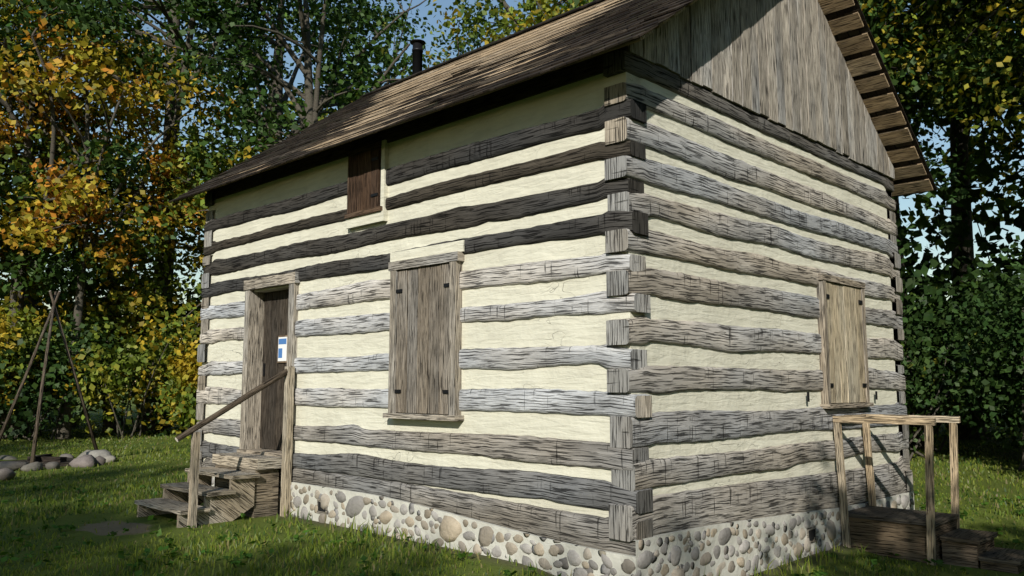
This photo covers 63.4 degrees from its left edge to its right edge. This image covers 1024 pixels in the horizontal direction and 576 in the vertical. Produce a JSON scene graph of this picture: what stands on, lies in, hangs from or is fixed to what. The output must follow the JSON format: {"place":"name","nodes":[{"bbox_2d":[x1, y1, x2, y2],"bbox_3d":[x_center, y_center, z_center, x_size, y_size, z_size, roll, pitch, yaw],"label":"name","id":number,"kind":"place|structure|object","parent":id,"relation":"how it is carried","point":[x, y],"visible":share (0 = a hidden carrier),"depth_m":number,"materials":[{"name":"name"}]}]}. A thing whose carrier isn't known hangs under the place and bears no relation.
{"place":"outdoors","nodes":[
{"label":"outdoors","id":0,"kind":"place"},
{"bbox_2d":[0,386,1023,575],"bbox_3d":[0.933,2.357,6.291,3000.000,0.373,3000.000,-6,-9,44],"label":"ground","id":1,"kind":"structure","parent":0,"point":[101,526],"depth_m":8.86,"materials":[{"name":"green plant"}]},
{"bbox_2d":[0,156,10,185],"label":"tree","id":2,"kind":"object","parent":1,"relation":"on","point":[3,177],"visible":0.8,"depth_m":23.21,"materials":[{"name":"green plant"}]},
{"bbox_2d":[0,468,15,480],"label":"fire ring rock","id":3,"kind":"object","parent":1,"relation":"on","point":[7,474],"visible":0.93,"depth_m":13.26,"materials":[{"name":"grey stone"}]},
{"bbox_2d":[0,455,16,459],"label":"fire ring rock","id":4,"kind":"object","parent":1,"relation":"on","point":[6,457],"visible":0.52,"depth_m":16.22,"materials":[{"name":"grey stone"}]},
{"bbox_2d":[0,461,27,470],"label":"fire ring rock","id":5,"kind":"object","parent":1,"relation":"on","point":[13,465],"visible":0.64,"depth_m":14.68,"materials":[{"name":"grey stone"}]},
{"bbox_2d":[0,0,35,89],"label":"tree","id":6,"kind":"object","parent":1,"relation":"on","point":[2,71],"visible":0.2,"depth_m":25.27,"materials":[{"name":"green plant"}]},
{"bbox_2d":[0,301,40,404],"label":"shrub","id":7,"kind":"object","parent":1,"relation":"on","point":[4,332],"visible":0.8,"depth_m":22.05,"materials":[{"name":"plant"}]},
{"bbox_2d":[0,291,59,441],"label":"tripod pole","id":8,"kind":"object","parent":1,"relation":"on","point":[5,424],"visible":1,"depth_m":16.02,"materials":[{"name":"brown wood"}]},
{"bbox_2d":[20,462,42,471],"bbox_3d":[-8.563,3.213,14.782,0.248,0.217,0.411,-2,-7,17],"label":"fire ring rock","id":9,"kind":"object","parent":1,"relation":"on","point":[33,466],"visible":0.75,"depth_m":14.71,"materials":[{"name":"grey stone"}]},
{"bbox_2d":[0,318,64,412],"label":"sapling","id":10,"kind":"object","parent":1,"relation":"on","point":[46,390],"visible":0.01,"depth_m":30.40,"materials":[{"name":"green plant"}]},
{"bbox_2d":[0,268,67,398],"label":"sapling","id":11,"kind":"object","parent":1,"relation":"on","point":[7,292],"visible":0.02,"depth_m":32.09,"materials":[{"name":"green plant"}]},
{"bbox_2d":[0,454,74,467],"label":"fire ring ash bed","id":12,"kind":"object","parent":1,"relation":"on","point":[44,459],"visible":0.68,"depth_m":15.68,"materials":[{"name":"grey soil"}]},
{"bbox_2d":[30,291,56,462],"bbox_3d":[-8.736,1.684,15.445,0.074,3.384,1.205,2,-7,-19],"label":"tripod pole","id":13,"kind":"object","parent":1,"relation":"on","point":[34,445],"visible":0.78,"depth_m":15.32,"materials":[{"name":"brown wood"}]},
{"bbox_2d":[45,462,59,468],"bbox_3d":[-8.350,3.252,15.075,0.209,0.183,0.231,-1,-7,10],"label":"fire ring rock","id":14,"kind":"object","parent":1,"relation":"on","point":[50,465],"visible":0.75,"depth_m":15.00,"materials":[{"name":"grey stone"}]},
{"bbox_2d":[0,261,108,422],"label":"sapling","id":15,"kind":"object","parent":1,"relation":"on","point":[44,297],"depth_m":31.97,"materials":[{"name":"green plant"}]},
{"bbox_2d":[0,305,123,441],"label":"shrub","id":16,"kind":"object","parent":1,"relation":"on","point":[53,382],"depth_m":22.78,"materials":[{"name":"green plant"}]},
{"bbox_2d":[59,454,73,457],"bbox_3d":[-9.094,3.474,16.933,0.325,0.175,0.242,-6,-9,44],"label":"fire ring rock","id":17,"kind":"object","parent":1,"relation":"on","point":[67,455],"visible":0.44,"depth_m":16.86,"materials":[{"name":"grey stone"}]},
{"bbox_2d":[0,0,135,269],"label":"tree","id":18,"kind":"object","parent":1,"relation":"on","point":[9,175],"depth_m":24.35,"materials":[{"name":"plant"}]},
{"bbox_2d":[0,281,136,435],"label":"shrub","id":19,"kind":"object","parent":1,"relation":"on","point":[5,301],"depth_m":23.91,"materials":[{"name":"plant"}]},
{"bbox_2d":[49,291,97,449],"bbox_3d":[-8.623,1.795,16.383,0.074,3.382,1.325,-4,-8,29],"label":"tripod pole","id":20,"kind":"object","parent":1,"relation":"on","point":[95,446],"visible":0.78,"depth_m":16.38,"materials":[{"name":"brown wood"}]},
{"bbox_2d":[69,455,95,466],"bbox_3d":[-8.045,3.279,15.512,0.450,0.307,0.514,3,-7,-21],"label":"fire ring rock","id":21,"kind":"object","parent":1,"relation":"on","point":[86,460],"visible":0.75,"depth_m":15.37,"materials":[{"name":"grey stone"}]},
{"bbox_2d":[77,450,90,457],"bbox_3d":[-8.691,3.453,16.869,0.332,0.311,0.377,-1,-7,7],"label":"fire ring rock","id":22,"kind":"object","parent":1,"relation":"on","point":[82,454],"visible":0.23,"depth_m":16.80,"materials":[{"name":"grey stone"}]},
{"bbox_2d":[24,290,145,427],"bbox_3d":[-15.620,2.494,30.318,4.790,5.189,5.562,-6,-9,44],"label":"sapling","id":23,"kind":"object","parent":1,"relation":"on","point":[37,302],"depth_m":29.92,"materials":[{"name":"green plant"}]},
{"bbox_2d":[0,0,181,438],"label":"tree","id":24,"kind":"object","parent":1,"relation":"on","point":[54,262],"depth_m":23.99,"materials":[{"name":"plant"}]},
{"bbox_2d":[0,0,187,427],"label":"tree","id":25,"kind":"object","parent":1,"relation":"on","point":[118,59],"depth_m":30.75,"materials":[{"name":"green plant"}]},
{"bbox_2d":[85,449,111,457],"bbox_3d":[-8.256,3.405,16.558,0.446,0.341,0.487,-6,-9,44],"label":"fire ring rock","id":26,"kind":"object","parent":1,"relation":"on","point":[97,453],"visible":0.39,"depth_m":16.47,"materials":[{"name":"grey stone"}]},
{"bbox_2d":[95,455,105,464],"bbox_3d":[-7.872,3.332,15.797,0.243,0.274,0.211,1,-7,-8],"label":"fire ring rock","id":27,"kind":"object","parent":1,"relation":"on","point":[100,460],"visible":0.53,"depth_m":15.75,"materials":[{"name":"grey stone"}]},
{"bbox_2d":[1,145,205,432],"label":"tree","id":28,"kind":"object","parent":1,"relation":"on","point":[144,295],"depth_m":26.14,"materials":[{"name":"plant"}]},
{"bbox_2d":[104,455,115,462],"bbox_3d":[-7.970,3.406,16.403,0.238,0.188,0.338,3,-8,-27],"label":"fire ring rock","id":29,"kind":"object","parent":1,"relation":"on","point":[108,458],"visible":0.61,"depth_m":16.29,"materials":[{"name":"grey stone"}]},
{"bbox_2d":[34,258,200,427],"bbox_3d":[-12.685,1.660,28.039,7.234,6.215,4.454,-2,-7,13],"label":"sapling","id":30,"kind":"object","parent":1,"relation":"on","point":[122,315],"depth_m":27.39,"materials":[{"name":"green plant"}]},
{"bbox_2d":[0,11,241,438],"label":"tree","id":31,"kind":"object","parent":1,"relation":"on","point":[26,223],"depth_m":23.83,"materials":[{"name":"yellow plant"}]},
{"bbox_2d":[52,302,200,438],"bbox_3d":[-11.020,2.401,24.310,4.312,3.995,4.241,-6,-9,44],"label":"shrub","id":32,"kind":"object","parent":1,"relation":"on","point":[129,359],"depth_m":23.96,"materials":[{"name":"green plant"}]},
{"bbox_2d":[111,331,198,435],"bbox_3d":[-10.479,3.208,26.576,4.702,3.902,5.203,-6,-9,44],"label":"shrub","id":33,"kind":"object","parent":1,"relation":"on","point":[123,404],"depth_m":25.33,"materials":[{"name":"green plant"}]},
{"bbox_2d":[153,330,201,438],"bbox_3d":[-8.466,2.731,24.065,3.710,3.354,3.552,-6,-9,44],"label":"shrub","id":34,"kind":"object","parent":1,"relation":"on","point":[186,375],"depth_m":23.32,"materials":[{"name":"plant"}]},
{"bbox_2d":[157,286,202,378],"bbox_3d":[-9.650,2.301,27.419,4.502,4.838,4.046,-6,-9,44],"label":"sapling","id":35,"kind":"object","parent":1,"relation":"on","point":[197,299],"visible":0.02,"depth_m":26.47,"materials":[{"name":"green plant"}]},
{"bbox_2d":[1,0,367,431],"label":"tree","id":36,"kind":"object","parent":1,"relation":"on","point":[101,4],"depth_m":27.39,"materials":[{"name":"green plant"}]},
{"bbox_2d":[113,110,285,357],"bbox_3d":[-9.014,-0.268,27.126,7.809,10.434,7.128,-6,-9,44],"label":"tree","id":37,"kind":"object","parent":1,"relation":"on","point":[191,210],"depth_m":25.64,"materials":[{"name":"green plant"}]},
{"bbox_2d":[134,366,294,527],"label":"door steps","id":38,"kind":"structure","parent":1,"relation":"on","point":[246,484],"depth_m":9.54,"materials":[{"name":"brown wood"}]},
{"bbox_2d":[175,366,292,441],"bbox_3d":[-3.067,1.273,9.273,0.078,0.827,1.392,-6,-9,44],"label":"handrail","id":39,"kind":"object","parent":38,"relation":"attached to","point":[236,402],"depth_m":9.20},
{"bbox_2d":[98,0,408,209],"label":"tree","id":40,"kind":"object","parent":1,"relation":"on","point":[325,51],"depth_m":38.54,"materials":[{"name":"green plant"}]},
{"bbox_2d":[138,0,427,153],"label":"tree","id":41,"kind":"object","parent":1,"relation":"on","point":[386,15],"depth_m":33.85,"materials":[{"name":"green plant"}]},
{"bbox_2d":[145,0,456,180],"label":"tree","id":42,"kind":"object","parent":1,"relation":"on","point":[340,21],"depth_m":26.06,"materials":[{"name":"green plant"}]},
{"bbox_2d":[219,40,409,160],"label":"tree","id":43,"kind":"object","parent":1,"relation":"on","point":[302,87],"depth_m":45.49,"materials":[{"name":"green plant"}]},
{"bbox_2d":[212,478,635,575],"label":"cabin foundation stones","id":44,"kind":"object","parent":1,"relation":"on","point":[450,528],"visible":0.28,"depth_m":7.67,"materials":[{"name":"beige stone"}]},
{"bbox_2d":[401,0,590,76],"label":"tree","id":45,"kind":"object","parent":1,"relation":"on","point":[530,20],"depth_m":27.89,"materials":[{"name":"green plant"}]},
{"bbox_2d":[435,0,586,58],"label":"tree","id":46,"kind":"object","parent":1,"relation":"on","point":[470,40],"depth_m":30.69,"materials":[{"name":"green plant"}]},
{"bbox_2d":[195,50,912,555],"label":"cabin logs","id":47,"kind":"object","parent":1,"relation":"on","point":[629,502],"visible":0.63,"depth_m":7.65,"materials":[{"name":"grey wood"}]},
{"bbox_2d":[346,140,463,261],"bbox_3d":[-1.149,-0.947,8.661,1.930,1.359,0.060,-6,-9,44],"label":"chinking","id":48,"kind":"object","parent":47,"relation":"attached to","point":[367,219],"visible":0.96,"depth_m":8.85,"materials":[{"name":"beige paint"}]},
{"bbox_2d":[207,29,892,200],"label":"cabin top plates","id":49,"kind":"object","parent":47,"relation":"on","point":[576,72],"visible":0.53,"depth_m":8.38,"materials":[{"name":"wood"}]},
{"bbox_2d":[237,141,877,456],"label":"window shutters","id":50,"kind":"object","parent":47,"relation":"attached to","point":[425,345],"visible":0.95,"depth_m":9.06,"materials":[{"name":"brown wood"}]},
{"bbox_2d":[212,476,914,575],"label":"stone foundation","id":51,"kind":"object","parent":1,"relation":"on","point":[617,559],"visible":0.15,"depth_m":7.49,"materials":[{"name":"beige stone"}]},
{"bbox_2d":[317,498,815,542],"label":"foundation stones","id":52,"kind":"object","parent":51,"relation":"in","point":[811,533],"visible":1,"depth_m":8.42,"materials":[{"name":"grey stone"}]},
{"bbox_2d":[534,0,867,20],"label":"tree","id":53,"kind":"object","parent":1,"relation":"on","point":[549,10],"depth_m":21.41,"materials":[{"name":"green plant"}]},
{"bbox_2d":[635,493,913,575],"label":"cabin foundation stones","id":54,"kind":"object","parent":1,"relation":"on","point":[645,558],"visible":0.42,"depth_m":7.37,"materials":[{"name":"grey stone"}]},
{"bbox_2d":[833,414,1023,573],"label":"porch steps","id":55,"kind":"structure","parent":1,"relation":"on","point":[929,533],"depth_m":8.54,"materials":[{"name":"brown wood"}]},
{"bbox_2d":[902,214,967,355],"bbox_3d":[11.062,1.123,24.075,4.640,6.415,4.736,-6,-9,44],"label":"sapling","id":56,"kind":"object","parent":1,"relation":"on","point":[923,223],"visible":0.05,"depth_m":23.29,"materials":[{"name":"green plant"}]},
{"bbox_2d":[858,0,1022,212],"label":"tree","id":57,"kind":"object","parent":1,"relation":"on","point":[875,33],"depth_m":16.71,"materials":[{"name":"green plant"}]},
{"bbox_2d":[860,0,1023,445],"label":"tree","id":58,"kind":"object","parent":1,"relation":"on","point":[926,97],"depth_m":20.76,"materials":[{"name":"green plant"}]},
{"bbox_2d":[861,0,1023,144],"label":"tree","id":59,"kind":"object","parent":1,"relation":"on","point":[989,7],"depth_m":15.76,"materials":[{"name":"green plant"}]},
{"bbox_2d":[864,0,1023,140],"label":"tree","id":60,"kind":"object","parent":1,"relation":"on","point":[1012,25],"depth_m":16.06,"materials":[{"name":"green plant"}]},
{"bbox_2d":[908,258,989,436],"bbox_3d":[12.307,1.540,25.202,5.719,5.936,5.368,-6,-9,44],"label":"sapling","id":61,"kind":"object","parent":1,"relation":"on","point":[950,273],"depth_m":25.11,"materials":[{"name":"green plant"}]},
{"bbox_2d":[899,3,1008,229],"bbox_3d":[13.618,-6.689,31.358,14.094,24.306,15.710,-6,-9,44],"label":"tree","id":62,"kind":"object","parent":1,"relation":"on","point":[911,218],"depth_m":30.99,"materials":[{"name":"green plant"}]},
{"bbox_2d":[887,1,1023,439],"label":"tree","id":63,"kind":"object","parent":1,"relation":"on","point":[963,141],"depth_m":24.40,"materials":[{"name":"green plant"}]},
{"bbox_2d":[892,170,1019,404],"bbox_3d":[8.411,0.509,19.531,6.998,6.572,5.752,-6,-9,44],"label":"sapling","id":64,"kind":"object","parent":1,"relation":"on","point":[934,262],"depth_m":18.16,"materials":[{"name":"green plant"}]},
{"bbox_2d":[900,278,1019,454],"bbox_3d":[9.460,1.555,19.139,5.444,4.659,5.042,-6,-9,44],"label":"shrub","id":65,"kind":"object","parent":1,"relation":"on","point":[940,438],"depth_m":18.25,"materials":[{"name":"green plant"}]},
{"bbox_2d":[899,256,1023,460],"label":"shrub","id":66,"kind":"object","parent":1,"relation":"on","point":[918,351],"depth_m":16.92,"materials":[{"name":"green plant"}]},
{"bbox_2d":[901,0,1022,67],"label":"tree","id":67,"kind":"object","parent":1,"relation":"on","point":[948,8],"depth_m":22.99,"materials":[{"name":"green plant"}]},
{"bbox_2d":[902,221,1023,432],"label":"bush","id":68,"kind":"object","parent":1,"relation":"on","point":[993,246],"depth_m":19.41,"materials":[{"name":"green plant"}]},
{"bbox_2d":[907,227,1023,470],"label":"shrub","id":69,"kind":"object","parent":1,"relation":"on","point":[1014,344],"depth_m":14.76,"materials":[{"name":"green plant"}]},
{"bbox_2d":[923,0,1023,223],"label":"tree","id":70,"kind":"object","parent":1,"relation":"on","point":[1012,201],"depth_m":32.52,"materials":[{"name":"green plant"}]},
{"bbox_2d":[925,249,1023,433],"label":"bush","id":71,"kind":"object","parent":1,"relation":"on","point":[951,292],"visible":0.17,"depth_m":16.85,"materials":[{"name":"green plant"}]},
{"bbox_2d":[926,161,1023,367],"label":"tree","id":72,"kind":"object","parent":1,"relation":"on","point":[961,228],"depth_m":21.20,"materials":[{"name":"green plant"}]},
{"bbox_2d":[958,0,1023,36],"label":"tree","id":73,"kind":"object","parent":1,"relation":"on","point":[977,3],"visible":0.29,"depth_m":19.84,"materials":[{"name":"green plant"}]},
{"bbox_2d":[965,324,1021,448],"bbox_3d":[10.745,2.070,16.057,2.848,3.105,4.273,0,-7,3],"label":"shrub","id":74,"kind":"object","parent":1,"relation":"on","point":[1004,442],"visible":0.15,"depth_m":17.04,"materials":[{"name":"green plant"}]},
{"bbox_2d":[975,252,1023,282],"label":"sapling","id":75,"kind":"object","parent":1,"relation":"on","point":[984,254],"visible":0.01,"depth_m":27.78,"materials":[{"name":"green plant"}]},
{"bbox_2d":[1018,390,1023,437],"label":"shrub","id":76,"kind":"object","parent":1,"relation":"on","point":[1021,435],"visible":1,"depth_m":13.72,"materials":[{"name":"green plant"}]},
{"bbox_2d":[0,484,1023,575],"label":"weedy grass","id":77,"kind":"structure","parent":0,"point":[121,554],"depth_m":7.69,"materials":[{"name":"green plant"}]},
{"bbox_2d":[0,0,1023,381],"label":"sky","id":78,"kind":"structure","parent":0,"point":[423,11],"materials":[{"name":"blue"}]},
{"bbox_2d":[200,72,902,517],"bbox_3d":[0.356,0.659,11.180,7.300,4.100,5.900,-6,-9,44],"label":"wall chinking","id":79,"kind":"object","parent":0,"point":[574,98],"visible":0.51,"depth_m":7.87,"materials":[{"name":"beige paint"}]},
{"bbox_2d":[173,0,932,202],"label":"roof","id":80,"kind":"structure","parent":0,"point":[854,45],"depth_m":10.25,"materials":[{"name":"brown wood"}]},
{"bbox_2d":[169,0,937,201],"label":"cabin roof shingles","id":81,"kind":"object","parent":80,"relation":"on","point":[637,18],"visible":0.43,"depth_m":9.59,"materials":[{"name":"brown wood"}]},
{"bbox_2d":[410,39,425,73],"bbox_3d":[-1.592,-3.494,13.912,0.264,1.420,0.264,-6,-9,44],"label":"chimney pipe","id":82,"kind":"object","parent":81,"relation":"attached to","point":[417,54],"visible":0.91,"depth_m":13.89,"materials":[{"name":"black metal"}]},
{"bbox_2d":[628,0,894,178],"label":"gable wall","id":83,"kind":"structure","parent":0,"point":[781,62],"depth_m":8.69,"materials":[{"name":"grey wood"}]},
{"bbox_2d":[654,64,885,176],"bbox_3d":[0.356,-2.461,11.546,7.324,2.283,5.860,-6,-9,44],"label":"cabin gable backing","id":84,"kind":"object","parent":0,"point":[765,118],"visible":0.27,"depth_m":8.73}
]}

